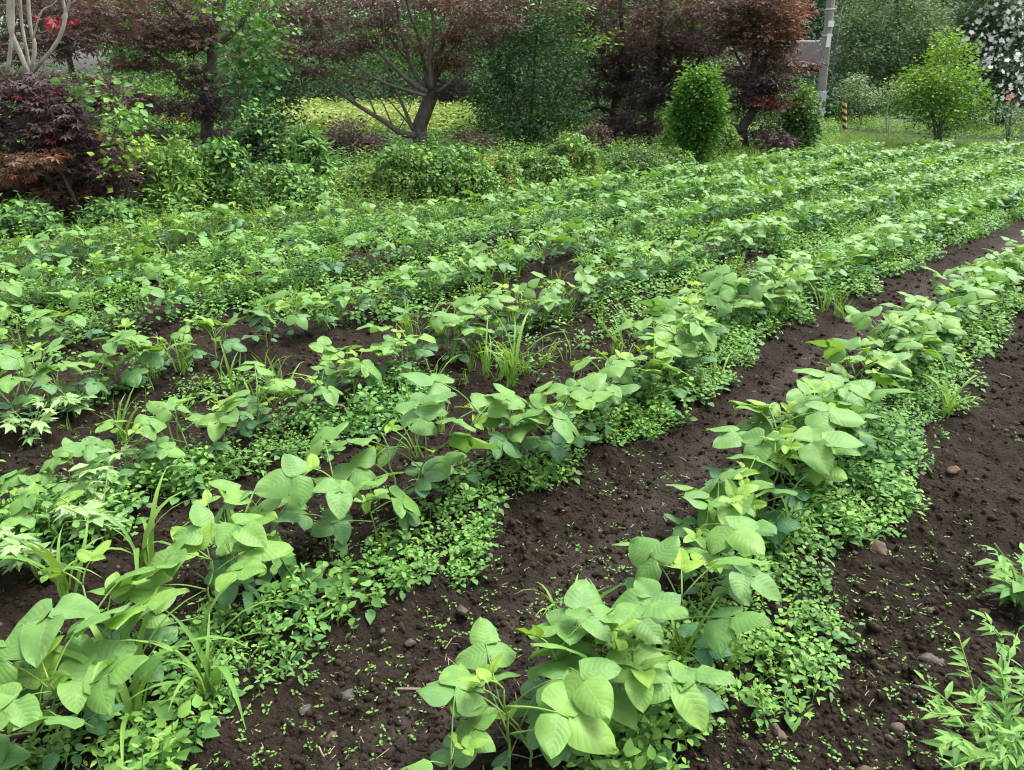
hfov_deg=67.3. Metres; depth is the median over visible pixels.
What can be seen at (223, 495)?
grass clump
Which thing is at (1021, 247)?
bean plant
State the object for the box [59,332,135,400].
bean plant
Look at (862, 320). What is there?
bean plant
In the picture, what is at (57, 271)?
bean plant
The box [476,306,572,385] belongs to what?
grass clump
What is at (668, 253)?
bean plant
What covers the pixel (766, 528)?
bean plant
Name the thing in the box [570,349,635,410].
bean plant
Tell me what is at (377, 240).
bean plant
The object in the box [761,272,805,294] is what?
bean plant
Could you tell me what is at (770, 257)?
bean plant
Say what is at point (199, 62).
background bush
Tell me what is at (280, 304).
bean plant
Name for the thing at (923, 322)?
bean plant
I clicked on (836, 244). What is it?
bean plant
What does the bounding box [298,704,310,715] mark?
stone
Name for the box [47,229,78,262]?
bean plant
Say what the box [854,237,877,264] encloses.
bean plant
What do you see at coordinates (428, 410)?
bean plant
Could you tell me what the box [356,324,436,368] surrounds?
bean plant
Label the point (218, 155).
shrub
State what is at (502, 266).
bean plant
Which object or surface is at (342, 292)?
bean plant
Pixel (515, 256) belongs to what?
bean plant
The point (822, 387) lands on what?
bean plant
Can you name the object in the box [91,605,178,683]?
bean plant
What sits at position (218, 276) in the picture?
bean plant
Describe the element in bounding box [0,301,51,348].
bean plant
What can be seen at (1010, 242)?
bean plant
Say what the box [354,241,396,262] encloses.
bean plant
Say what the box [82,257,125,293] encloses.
bean plant
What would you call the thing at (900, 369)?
bean plant
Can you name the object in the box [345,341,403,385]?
bean plant
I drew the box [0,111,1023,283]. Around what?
undergrowth
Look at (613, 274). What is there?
bean plant
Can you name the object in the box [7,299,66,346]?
bean plant
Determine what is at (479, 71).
background bush
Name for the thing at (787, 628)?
stone
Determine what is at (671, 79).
background bush
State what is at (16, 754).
bean plant
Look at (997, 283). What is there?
bean plant
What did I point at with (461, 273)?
bean plant
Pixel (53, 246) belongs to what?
bean plant
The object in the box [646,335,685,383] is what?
bean plant
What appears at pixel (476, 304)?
bean plant
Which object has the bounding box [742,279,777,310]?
bean plant
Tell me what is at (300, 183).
hedge shrub
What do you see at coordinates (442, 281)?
bean plant
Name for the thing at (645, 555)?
bean plant
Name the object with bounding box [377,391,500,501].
bean plant
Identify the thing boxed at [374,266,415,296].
bean plant
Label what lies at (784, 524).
bean plant
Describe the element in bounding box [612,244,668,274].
bean plant
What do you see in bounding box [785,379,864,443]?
bean plant
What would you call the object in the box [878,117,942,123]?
wall
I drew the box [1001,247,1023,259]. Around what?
bean plant
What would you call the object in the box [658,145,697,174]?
hedge shrub
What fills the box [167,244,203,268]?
bean plant
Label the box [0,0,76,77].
background tree
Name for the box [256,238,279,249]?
bean plant
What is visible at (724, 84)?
background bush
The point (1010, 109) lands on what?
rose bush
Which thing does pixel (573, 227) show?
bean plant
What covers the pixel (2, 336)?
bean plant
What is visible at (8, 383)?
bean plant
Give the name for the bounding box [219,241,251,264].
bean plant
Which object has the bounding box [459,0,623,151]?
broadleaf tree
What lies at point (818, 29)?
cedar tree
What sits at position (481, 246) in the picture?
bean plant
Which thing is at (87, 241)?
bean plant
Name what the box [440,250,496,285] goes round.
bean plant
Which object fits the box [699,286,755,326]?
bean plant
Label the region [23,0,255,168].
maple tree
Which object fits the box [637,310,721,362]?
bean plant
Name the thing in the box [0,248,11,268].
bean plant
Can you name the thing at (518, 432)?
bean plant
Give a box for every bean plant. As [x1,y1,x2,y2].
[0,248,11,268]
[0,249,25,275]
[0,262,25,305]
[0,278,36,303]
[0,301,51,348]
[0,330,7,344]
[0,336,84,407]
[0,350,52,418]
[0,460,29,507]
[0,468,28,489]
[0,475,88,541]
[0,602,148,769]
[0,633,137,766]
[0,662,30,769]
[7,231,53,260]
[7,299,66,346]
[12,540,189,701]
[15,361,97,394]
[19,258,71,296]
[21,235,64,260]
[23,262,77,301]
[29,437,110,500]
[34,310,102,344]
[43,277,116,333]
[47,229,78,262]
[52,250,105,285]
[57,414,166,492]
[59,227,103,258]
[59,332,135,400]
[67,572,165,681]
[75,225,111,257]
[79,351,145,389]
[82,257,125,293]
[91,318,165,380]
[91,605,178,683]
[92,226,121,261]
[101,243,157,285]
[101,283,171,323]
[101,301,131,328]
[110,254,152,282]
[110,254,161,280]
[117,330,167,387]
[123,233,155,253]
[123,436,184,478]
[125,501,293,648]
[133,264,192,309]
[133,397,232,464]
[145,248,190,271]
[154,324,206,371]
[161,269,215,305]
[162,291,186,321]
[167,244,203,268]
[182,489,281,610]
[183,312,246,367]
[189,394,259,452]
[194,272,249,301]
[197,229,234,263]
[203,236,242,263]
[204,534,298,586]
[208,479,314,581]
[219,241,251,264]
[219,361,282,438]
[228,274,250,296]
[229,228,265,255]
[234,378,305,431]
[239,299,290,338]
[241,248,274,290]
[241,290,289,346]
[246,289,320,338]
[253,267,288,292]
[254,421,376,557]
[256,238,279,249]
[260,244,310,279]
[285,307,327,330]
[287,246,330,283]
[294,361,354,410]
[298,292,338,326]
[302,336,363,399]
[303,233,360,275]
[303,247,336,277]
[310,472,421,546]
[313,345,383,391]
[320,392,456,527]
[325,281,377,320]
[326,292,357,317]
[334,232,361,270]
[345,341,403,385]
[349,274,395,315]
[351,234,385,267]
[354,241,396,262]
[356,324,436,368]
[358,229,379,263]
[359,335,419,383]
[367,265,416,305]
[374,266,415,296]
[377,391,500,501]
[383,233,414,258]
[392,305,460,361]
[396,238,420,254]
[398,372,521,483]
[400,663,498,769]
[401,268,438,296]
[412,264,452,293]
[425,255,459,289]
[426,311,494,363]
[426,652,616,769]
[430,296,480,355]
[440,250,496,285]
[442,260,478,286]
[446,294,515,347]
[448,296,490,350]
[450,240,490,283]
[455,617,591,767]
[458,244,516,277]
[468,402,553,458]
[471,298,521,342]
[481,380,569,456]
[483,278,539,332]
[484,393,543,464]
[493,373,606,463]
[495,238,531,274]
[511,284,554,332]
[512,245,532,272]
[514,229,557,263]
[517,578,621,750]
[523,389,613,457]
[524,225,576,268]
[525,592,688,725]
[527,279,565,318]
[527,608,669,717]
[528,621,725,732]
[529,271,569,315]
[539,240,564,260]
[539,272,598,314]
[545,216,588,256]
[554,286,588,311]
[554,378,602,430]
[554,381,640,443]
[563,221,594,253]
[567,257,602,297]
[569,274,600,304]
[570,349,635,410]
[571,269,625,298]
[585,628,736,738]
[593,252,632,293]
[593,255,634,286]
[605,345,680,401]
[609,240,650,281]
[611,317,717,377]
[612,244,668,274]
[612,535,771,666]
[612,542,781,638]
[624,242,672,273]
[629,332,673,393]
[632,296,717,359]
[635,331,696,398]
[636,238,692,265]
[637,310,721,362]
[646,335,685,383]
[649,240,695,267]
[655,241,693,275]
[664,467,758,581]
[666,484,776,575]
[668,235,705,262]
[668,289,733,351]
[668,302,700,340]
[668,316,714,376]
[671,273,736,322]
[672,293,718,338]
[682,490,764,599]
[684,226,725,259]
[688,272,764,330]
[695,229,743,258]
[696,241,713,261]
[697,454,802,544]
[698,264,766,319]
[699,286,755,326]
[701,425,865,520]
[703,221,750,257]
[723,228,754,255]
[728,294,763,328]
[728,400,866,498]
[734,403,804,508]
[736,399,838,486]
[737,281,765,323]
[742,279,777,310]
[743,270,785,316]
[743,270,800,302]
[744,287,800,313]
[749,280,795,320]
[749,472,782,519]
[755,254,793,274]
[757,256,808,303]
[757,448,862,486]
[759,269,817,302]
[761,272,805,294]
[762,269,795,294]
[767,378,887,445]
[770,378,875,456]
[773,263,814,288]
[774,258,821,286]
[784,248,835,294]
[784,262,822,296]
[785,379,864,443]
[789,374,820,428]
[790,257,822,288]
[792,368,913,431]
[794,396,885,471]
[799,337,910,387]
[802,260,826,287]
[809,256,846,276]
[816,261,844,286]
[817,356,855,383]
[822,246,844,269]
[825,235,874,276]
[827,246,859,273]
[828,241,871,257]
[831,249,866,279]
[837,347,912,402]
[841,240,878,268]
[845,305,932,365]
[845,346,911,379]
[850,305,922,381]
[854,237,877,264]
[855,334,906,372]
[856,232,903,264]
[857,234,903,252]
[862,232,892,255]
[864,223,902,249]
[865,320,944,377]
[877,313,950,366]
[877,319,938,375]
[878,308,954,363]
[879,303,940,332]
[880,235,915,251]
[884,318,944,357]
[884,329,947,378]
[897,291,961,331]
[908,310,960,339]
[912,312,962,338]
[919,286,996,326]
[920,266,974,317]
[930,279,981,311]
[932,261,1009,293]
[933,301,966,343]
[942,298,997,341]
[942,307,978,320]
[943,270,967,290]
[946,266,1007,298]
[949,277,1001,311]
[953,275,1000,297]
[964,279,1000,311]
[972,263,1018,290]
[973,253,1023,285]
[976,263,1023,292]
[982,248,1018,283]
[987,256,1023,273]
[997,248,1023,270]
[1000,236,1023,257]
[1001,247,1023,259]
[1012,244,1023,249]
[1014,251,1023,256]
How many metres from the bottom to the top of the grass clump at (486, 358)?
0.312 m
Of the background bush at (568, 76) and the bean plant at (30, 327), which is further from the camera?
the background bush at (568, 76)
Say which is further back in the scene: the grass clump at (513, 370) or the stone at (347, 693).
the grass clump at (513, 370)
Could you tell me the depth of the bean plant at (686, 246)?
6.18 m
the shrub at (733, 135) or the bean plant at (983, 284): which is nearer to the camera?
the bean plant at (983, 284)
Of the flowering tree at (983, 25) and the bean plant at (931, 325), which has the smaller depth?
the bean plant at (931, 325)
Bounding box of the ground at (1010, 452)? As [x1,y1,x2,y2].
[0,84,1023,769]
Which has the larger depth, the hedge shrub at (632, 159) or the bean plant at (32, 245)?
the hedge shrub at (632, 159)
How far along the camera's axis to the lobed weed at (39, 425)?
3.42 m
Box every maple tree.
[0,0,164,222]
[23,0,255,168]
[220,0,554,147]
[536,0,683,140]
[600,0,751,143]
[688,0,830,152]
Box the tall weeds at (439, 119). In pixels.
[0,95,483,137]
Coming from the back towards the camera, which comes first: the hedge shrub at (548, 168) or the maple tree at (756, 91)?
the maple tree at (756, 91)
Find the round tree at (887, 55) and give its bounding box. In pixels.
[811,0,962,116]
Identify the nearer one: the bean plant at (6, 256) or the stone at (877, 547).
the stone at (877, 547)
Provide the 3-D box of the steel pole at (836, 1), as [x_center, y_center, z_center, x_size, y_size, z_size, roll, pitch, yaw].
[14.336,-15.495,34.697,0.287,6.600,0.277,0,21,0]
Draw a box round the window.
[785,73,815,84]
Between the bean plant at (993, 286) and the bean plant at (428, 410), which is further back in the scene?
the bean plant at (993, 286)
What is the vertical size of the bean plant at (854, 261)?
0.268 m
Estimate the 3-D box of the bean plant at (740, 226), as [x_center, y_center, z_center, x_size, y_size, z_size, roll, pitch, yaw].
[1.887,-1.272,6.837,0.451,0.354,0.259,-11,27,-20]
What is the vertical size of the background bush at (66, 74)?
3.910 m
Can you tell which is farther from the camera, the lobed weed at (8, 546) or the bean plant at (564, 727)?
the lobed weed at (8, 546)
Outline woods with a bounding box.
[80,0,748,99]
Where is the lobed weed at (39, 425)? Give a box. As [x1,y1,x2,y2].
[0,394,58,445]
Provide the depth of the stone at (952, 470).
3.23 m
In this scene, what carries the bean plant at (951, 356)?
on the ground at (1010, 452)
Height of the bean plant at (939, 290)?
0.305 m
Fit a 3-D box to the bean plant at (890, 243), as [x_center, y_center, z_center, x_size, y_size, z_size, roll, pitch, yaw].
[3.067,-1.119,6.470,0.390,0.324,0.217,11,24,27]
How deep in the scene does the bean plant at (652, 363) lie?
3.69 m
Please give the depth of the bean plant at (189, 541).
2.18 m
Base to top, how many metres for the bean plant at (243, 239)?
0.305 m
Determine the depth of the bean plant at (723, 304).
4.38 m
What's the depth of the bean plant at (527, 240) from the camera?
6.66 m
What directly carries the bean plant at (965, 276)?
on the ground at (1010, 452)
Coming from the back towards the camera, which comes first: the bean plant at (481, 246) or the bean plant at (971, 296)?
the bean plant at (481, 246)
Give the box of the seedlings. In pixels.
[0,261,1022,769]
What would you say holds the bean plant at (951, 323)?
on the ground at (1010, 452)
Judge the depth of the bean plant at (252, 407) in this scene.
3.40 m
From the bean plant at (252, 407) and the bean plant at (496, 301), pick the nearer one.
the bean plant at (252, 407)
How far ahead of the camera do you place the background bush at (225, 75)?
31.04 m
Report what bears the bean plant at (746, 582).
on the ground at (1010, 452)
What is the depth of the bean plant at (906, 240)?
6.84 m
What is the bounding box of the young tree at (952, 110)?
[879,25,1002,143]
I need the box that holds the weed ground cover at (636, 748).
[0,146,1023,769]
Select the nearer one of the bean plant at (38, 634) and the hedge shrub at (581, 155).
the bean plant at (38, 634)
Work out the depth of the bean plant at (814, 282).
5.88 m
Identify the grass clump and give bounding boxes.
[0,515,119,598]
[0,577,249,769]
[68,467,197,569]
[116,569,303,729]
[219,489,260,524]
[248,349,286,381]
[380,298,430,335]
[466,315,515,377]
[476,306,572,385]
[519,575,624,616]
[589,579,683,686]
[659,596,738,663]
[766,477,830,536]
[913,346,985,418]
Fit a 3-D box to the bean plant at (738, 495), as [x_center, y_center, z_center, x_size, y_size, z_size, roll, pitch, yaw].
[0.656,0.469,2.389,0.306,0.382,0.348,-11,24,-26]
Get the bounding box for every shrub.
[0,193,65,239]
[79,198,155,227]
[123,129,218,212]
[187,135,262,205]
[222,159,344,210]
[226,97,292,170]
[320,113,394,162]
[325,163,389,195]
[368,141,446,198]
[415,144,503,202]
[446,122,500,153]
[471,148,524,193]
[516,150,576,188]
[545,131,597,174]
[573,120,615,154]
[601,143,669,179]
[658,122,677,150]
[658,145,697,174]
[663,62,736,166]
[710,117,742,155]
[771,74,826,150]
[831,71,884,124]
[868,76,909,134]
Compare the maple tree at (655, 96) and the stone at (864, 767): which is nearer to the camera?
the stone at (864, 767)
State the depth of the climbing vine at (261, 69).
11.91 m
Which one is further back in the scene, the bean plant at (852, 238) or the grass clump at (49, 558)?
the bean plant at (852, 238)
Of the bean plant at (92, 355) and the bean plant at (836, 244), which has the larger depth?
the bean plant at (836, 244)
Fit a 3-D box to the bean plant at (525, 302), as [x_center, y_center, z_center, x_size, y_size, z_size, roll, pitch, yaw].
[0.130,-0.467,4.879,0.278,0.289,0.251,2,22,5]
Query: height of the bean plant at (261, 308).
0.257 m
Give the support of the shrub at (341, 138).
on the ground at (1010, 452)
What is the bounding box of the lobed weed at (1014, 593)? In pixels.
[975,543,1023,609]
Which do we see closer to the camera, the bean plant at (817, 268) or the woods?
the bean plant at (817, 268)
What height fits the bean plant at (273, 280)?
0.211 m
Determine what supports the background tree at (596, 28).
on the ground at (1010, 452)
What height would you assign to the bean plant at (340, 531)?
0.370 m
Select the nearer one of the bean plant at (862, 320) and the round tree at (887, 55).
the bean plant at (862, 320)
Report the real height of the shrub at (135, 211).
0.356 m
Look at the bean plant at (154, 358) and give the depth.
3.96 m
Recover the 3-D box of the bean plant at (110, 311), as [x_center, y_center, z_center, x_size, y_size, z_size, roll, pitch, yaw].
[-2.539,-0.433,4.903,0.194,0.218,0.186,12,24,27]
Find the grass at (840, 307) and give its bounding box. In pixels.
[0,131,1023,597]
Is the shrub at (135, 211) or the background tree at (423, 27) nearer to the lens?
the shrub at (135, 211)
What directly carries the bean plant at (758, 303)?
on the ground at (1010, 452)
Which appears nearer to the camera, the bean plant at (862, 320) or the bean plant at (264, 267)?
the bean plant at (862, 320)
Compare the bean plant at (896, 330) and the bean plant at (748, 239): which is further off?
the bean plant at (748, 239)
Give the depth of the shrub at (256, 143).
11.14 m
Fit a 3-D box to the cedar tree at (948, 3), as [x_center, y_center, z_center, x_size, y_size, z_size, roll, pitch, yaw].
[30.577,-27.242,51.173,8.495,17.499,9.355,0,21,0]
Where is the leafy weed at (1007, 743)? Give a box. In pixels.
[913,609,1023,769]
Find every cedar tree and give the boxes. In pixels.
[717,0,802,38]
[770,0,853,39]
[801,0,894,38]
[871,0,953,102]
[881,0,1005,104]
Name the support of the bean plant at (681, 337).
on the ground at (1010, 452)
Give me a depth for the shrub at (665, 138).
15.92 m
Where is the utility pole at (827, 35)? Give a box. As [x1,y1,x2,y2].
[814,0,846,121]
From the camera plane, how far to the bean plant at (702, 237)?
6.72 m
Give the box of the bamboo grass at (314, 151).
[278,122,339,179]
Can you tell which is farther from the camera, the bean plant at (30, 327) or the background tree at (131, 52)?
the background tree at (131, 52)
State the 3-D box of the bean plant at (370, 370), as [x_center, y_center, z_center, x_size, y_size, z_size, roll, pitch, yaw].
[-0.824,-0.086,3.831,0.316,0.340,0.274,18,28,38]
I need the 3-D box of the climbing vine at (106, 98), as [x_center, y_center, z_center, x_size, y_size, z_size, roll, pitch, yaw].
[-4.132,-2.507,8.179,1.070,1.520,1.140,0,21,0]
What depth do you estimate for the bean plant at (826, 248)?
6.38 m
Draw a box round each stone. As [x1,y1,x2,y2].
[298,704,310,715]
[325,731,336,741]
[340,688,354,700]
[404,638,415,646]
[455,605,466,616]
[771,723,786,740]
[773,604,781,608]
[780,627,791,636]
[786,648,810,671]
[856,765,873,769]
[864,537,886,554]
[889,722,904,736]
[916,652,945,664]
[946,466,960,474]
[979,608,990,616]
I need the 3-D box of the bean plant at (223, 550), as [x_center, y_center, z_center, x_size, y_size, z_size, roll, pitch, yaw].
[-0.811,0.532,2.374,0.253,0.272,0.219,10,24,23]
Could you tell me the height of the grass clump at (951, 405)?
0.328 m
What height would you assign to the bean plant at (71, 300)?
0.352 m
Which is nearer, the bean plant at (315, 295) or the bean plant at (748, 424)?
the bean plant at (748, 424)
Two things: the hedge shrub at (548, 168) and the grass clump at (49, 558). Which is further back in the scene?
the hedge shrub at (548, 168)
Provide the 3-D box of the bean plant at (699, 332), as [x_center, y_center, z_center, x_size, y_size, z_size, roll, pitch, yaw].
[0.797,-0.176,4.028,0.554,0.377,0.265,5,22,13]
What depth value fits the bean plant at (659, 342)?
3.77 m
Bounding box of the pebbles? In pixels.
[0,258,1023,769]
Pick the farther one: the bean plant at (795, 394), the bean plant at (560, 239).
the bean plant at (560, 239)
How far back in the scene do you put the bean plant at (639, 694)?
1.72 m
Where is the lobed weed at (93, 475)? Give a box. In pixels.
[62,443,136,504]
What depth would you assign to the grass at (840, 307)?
6.65 m
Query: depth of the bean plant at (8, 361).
3.52 m
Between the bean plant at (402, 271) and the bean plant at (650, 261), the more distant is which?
the bean plant at (650, 261)
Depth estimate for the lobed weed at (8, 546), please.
2.41 m
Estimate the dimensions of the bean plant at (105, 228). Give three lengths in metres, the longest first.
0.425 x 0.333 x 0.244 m
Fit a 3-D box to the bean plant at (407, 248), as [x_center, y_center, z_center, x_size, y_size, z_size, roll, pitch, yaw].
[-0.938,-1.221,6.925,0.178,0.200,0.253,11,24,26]
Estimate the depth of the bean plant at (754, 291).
4.77 m
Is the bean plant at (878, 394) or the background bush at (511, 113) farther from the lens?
the background bush at (511, 113)
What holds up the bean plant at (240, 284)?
on the ground at (1010, 452)
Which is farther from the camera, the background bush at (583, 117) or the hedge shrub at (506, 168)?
the background bush at (583, 117)
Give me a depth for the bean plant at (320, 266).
5.90 m
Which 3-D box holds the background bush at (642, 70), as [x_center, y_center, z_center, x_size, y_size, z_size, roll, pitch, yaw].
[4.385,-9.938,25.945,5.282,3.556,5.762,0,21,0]
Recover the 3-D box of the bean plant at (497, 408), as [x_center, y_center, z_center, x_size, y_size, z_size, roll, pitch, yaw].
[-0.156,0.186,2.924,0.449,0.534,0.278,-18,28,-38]
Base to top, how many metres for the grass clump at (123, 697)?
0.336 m
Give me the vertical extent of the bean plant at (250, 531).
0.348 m
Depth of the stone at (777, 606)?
2.34 m
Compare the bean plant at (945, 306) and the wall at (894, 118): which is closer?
the bean plant at (945, 306)
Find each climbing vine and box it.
[50,73,160,198]
[191,0,305,139]
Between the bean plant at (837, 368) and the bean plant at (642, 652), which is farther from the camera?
the bean plant at (837, 368)
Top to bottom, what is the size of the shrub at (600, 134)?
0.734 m
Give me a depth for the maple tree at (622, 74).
18.86 m
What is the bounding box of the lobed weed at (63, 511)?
[53,471,132,543]
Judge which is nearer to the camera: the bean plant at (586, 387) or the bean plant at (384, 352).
the bean plant at (586, 387)
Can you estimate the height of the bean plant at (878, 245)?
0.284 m
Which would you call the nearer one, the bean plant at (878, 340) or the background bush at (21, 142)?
the bean plant at (878, 340)
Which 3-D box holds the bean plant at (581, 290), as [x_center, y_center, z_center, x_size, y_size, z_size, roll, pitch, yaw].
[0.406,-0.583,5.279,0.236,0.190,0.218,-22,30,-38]
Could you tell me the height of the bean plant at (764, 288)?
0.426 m
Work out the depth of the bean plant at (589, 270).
5.36 m
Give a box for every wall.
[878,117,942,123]
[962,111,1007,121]
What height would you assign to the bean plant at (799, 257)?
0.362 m
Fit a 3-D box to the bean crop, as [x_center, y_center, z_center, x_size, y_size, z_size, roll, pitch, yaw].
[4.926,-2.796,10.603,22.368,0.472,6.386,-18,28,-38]
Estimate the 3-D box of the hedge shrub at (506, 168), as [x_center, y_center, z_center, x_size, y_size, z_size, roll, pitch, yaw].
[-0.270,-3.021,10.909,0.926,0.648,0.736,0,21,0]
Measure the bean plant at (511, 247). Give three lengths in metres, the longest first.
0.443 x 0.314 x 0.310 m
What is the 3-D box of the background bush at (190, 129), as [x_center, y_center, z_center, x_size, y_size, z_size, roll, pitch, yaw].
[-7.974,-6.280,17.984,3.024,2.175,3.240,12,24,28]
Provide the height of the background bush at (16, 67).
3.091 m
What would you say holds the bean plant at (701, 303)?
on the ground at (1010, 452)
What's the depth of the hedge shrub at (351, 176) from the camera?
10.16 m
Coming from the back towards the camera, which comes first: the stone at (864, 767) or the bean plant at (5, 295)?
the bean plant at (5, 295)
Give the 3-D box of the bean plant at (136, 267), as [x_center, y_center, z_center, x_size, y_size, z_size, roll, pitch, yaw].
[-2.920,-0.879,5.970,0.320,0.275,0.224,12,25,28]
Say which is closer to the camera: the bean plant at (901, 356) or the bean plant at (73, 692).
the bean plant at (73, 692)
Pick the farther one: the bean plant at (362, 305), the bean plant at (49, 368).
the bean plant at (362, 305)
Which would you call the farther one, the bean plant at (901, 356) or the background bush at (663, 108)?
the background bush at (663, 108)
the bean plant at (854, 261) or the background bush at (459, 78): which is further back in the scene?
the background bush at (459, 78)
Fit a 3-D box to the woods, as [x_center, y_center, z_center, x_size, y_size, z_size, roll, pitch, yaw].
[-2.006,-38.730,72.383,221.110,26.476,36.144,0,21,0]
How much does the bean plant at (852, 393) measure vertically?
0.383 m
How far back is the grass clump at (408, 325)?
4.93 m
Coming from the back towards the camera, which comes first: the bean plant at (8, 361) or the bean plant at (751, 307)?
the bean plant at (751, 307)
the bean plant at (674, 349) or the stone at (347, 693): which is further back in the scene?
the bean plant at (674, 349)
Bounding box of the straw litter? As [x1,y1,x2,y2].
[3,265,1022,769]
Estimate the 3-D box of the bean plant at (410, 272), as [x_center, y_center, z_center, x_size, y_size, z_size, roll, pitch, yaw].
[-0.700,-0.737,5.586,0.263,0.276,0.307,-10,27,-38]
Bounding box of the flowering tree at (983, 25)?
[929,0,1023,129]
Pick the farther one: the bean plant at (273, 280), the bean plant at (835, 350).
the bean plant at (273, 280)
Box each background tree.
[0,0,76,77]
[1,0,123,85]
[83,0,291,108]
[85,0,154,109]
[177,0,337,105]
[251,0,401,105]
[290,0,453,105]
[367,0,542,108]
[430,0,649,119]
[538,0,675,112]
[623,0,765,112]
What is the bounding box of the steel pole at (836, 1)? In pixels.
[827,0,837,78]
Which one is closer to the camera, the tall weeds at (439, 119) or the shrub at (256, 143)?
the shrub at (256, 143)
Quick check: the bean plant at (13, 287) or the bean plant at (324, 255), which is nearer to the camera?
the bean plant at (13, 287)
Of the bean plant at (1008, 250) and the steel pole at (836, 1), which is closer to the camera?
the bean plant at (1008, 250)
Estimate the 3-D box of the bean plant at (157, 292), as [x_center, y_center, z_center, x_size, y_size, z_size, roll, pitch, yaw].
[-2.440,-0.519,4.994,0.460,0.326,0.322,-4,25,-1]
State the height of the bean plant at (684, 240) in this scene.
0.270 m
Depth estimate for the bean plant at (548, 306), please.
4.98 m
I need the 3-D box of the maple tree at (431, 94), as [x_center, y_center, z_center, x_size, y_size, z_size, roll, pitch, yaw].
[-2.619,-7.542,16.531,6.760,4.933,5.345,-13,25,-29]
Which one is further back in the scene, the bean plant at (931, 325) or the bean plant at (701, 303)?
the bean plant at (701, 303)
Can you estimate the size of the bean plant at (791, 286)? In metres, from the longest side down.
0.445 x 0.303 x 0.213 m
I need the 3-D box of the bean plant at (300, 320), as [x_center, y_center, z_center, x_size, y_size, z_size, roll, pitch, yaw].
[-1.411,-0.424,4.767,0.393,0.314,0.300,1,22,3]
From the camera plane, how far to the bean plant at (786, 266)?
5.57 m
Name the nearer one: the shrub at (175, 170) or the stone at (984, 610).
the stone at (984, 610)
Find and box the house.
[686,40,871,112]
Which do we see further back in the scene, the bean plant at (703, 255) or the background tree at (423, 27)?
the background tree at (423, 27)
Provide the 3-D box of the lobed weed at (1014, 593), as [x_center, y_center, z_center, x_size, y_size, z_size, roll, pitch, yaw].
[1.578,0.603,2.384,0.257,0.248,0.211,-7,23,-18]
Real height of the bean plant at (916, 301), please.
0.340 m
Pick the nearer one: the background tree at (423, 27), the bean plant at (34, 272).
the bean plant at (34, 272)
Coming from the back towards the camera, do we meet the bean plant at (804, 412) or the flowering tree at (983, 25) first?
the flowering tree at (983, 25)
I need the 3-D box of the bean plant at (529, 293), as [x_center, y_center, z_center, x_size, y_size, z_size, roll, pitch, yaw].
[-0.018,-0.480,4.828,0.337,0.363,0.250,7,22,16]
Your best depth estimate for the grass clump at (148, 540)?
2.48 m
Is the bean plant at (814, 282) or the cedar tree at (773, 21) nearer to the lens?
the bean plant at (814, 282)
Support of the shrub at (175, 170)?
on the ground at (1010, 452)
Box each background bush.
[0,52,91,107]
[0,62,115,155]
[6,54,139,119]
[52,56,198,153]
[82,50,190,125]
[107,70,232,145]
[134,42,305,114]
[140,44,273,128]
[192,55,333,140]
[243,46,380,104]
[311,44,448,106]
[394,37,524,119]
[439,48,564,127]
[445,64,573,142]
[500,40,637,124]
[529,48,646,127]
[569,41,719,119]
[574,69,672,134]
[621,53,733,118]
[656,73,755,141]
[668,64,759,119]
[726,77,830,126]
[765,63,838,111]
[810,70,901,122]
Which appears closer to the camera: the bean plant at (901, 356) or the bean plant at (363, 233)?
the bean plant at (901, 356)
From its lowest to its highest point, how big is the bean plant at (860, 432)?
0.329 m
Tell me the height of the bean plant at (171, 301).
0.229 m
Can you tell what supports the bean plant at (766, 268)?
on the ground at (1010, 452)
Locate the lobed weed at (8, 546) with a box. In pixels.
[0,526,56,581]
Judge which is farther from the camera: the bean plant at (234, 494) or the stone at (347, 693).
the bean plant at (234, 494)
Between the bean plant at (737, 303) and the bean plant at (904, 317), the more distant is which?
the bean plant at (737, 303)
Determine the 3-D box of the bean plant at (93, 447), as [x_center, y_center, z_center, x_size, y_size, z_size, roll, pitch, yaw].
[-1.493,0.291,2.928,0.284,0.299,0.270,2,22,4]
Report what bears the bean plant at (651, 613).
on the ground at (1010, 452)
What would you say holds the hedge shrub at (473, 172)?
on the ground at (1010, 452)
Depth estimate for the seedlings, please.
2.19 m
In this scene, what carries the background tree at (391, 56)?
on the ground at (1010, 452)
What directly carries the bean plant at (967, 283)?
on the ground at (1010, 452)
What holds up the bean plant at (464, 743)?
on the ground at (1010, 452)
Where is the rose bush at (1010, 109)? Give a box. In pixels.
[986,94,1023,149]
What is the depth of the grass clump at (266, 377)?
4.09 m
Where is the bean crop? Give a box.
[123,138,1023,253]
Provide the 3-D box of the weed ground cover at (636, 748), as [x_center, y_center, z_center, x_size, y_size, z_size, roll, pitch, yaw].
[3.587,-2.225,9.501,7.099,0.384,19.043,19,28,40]
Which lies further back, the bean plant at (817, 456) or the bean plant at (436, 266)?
the bean plant at (436, 266)
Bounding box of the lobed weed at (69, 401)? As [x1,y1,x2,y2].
[39,380,97,417]
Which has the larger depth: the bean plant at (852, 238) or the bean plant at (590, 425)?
the bean plant at (852, 238)
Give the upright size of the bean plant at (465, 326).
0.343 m

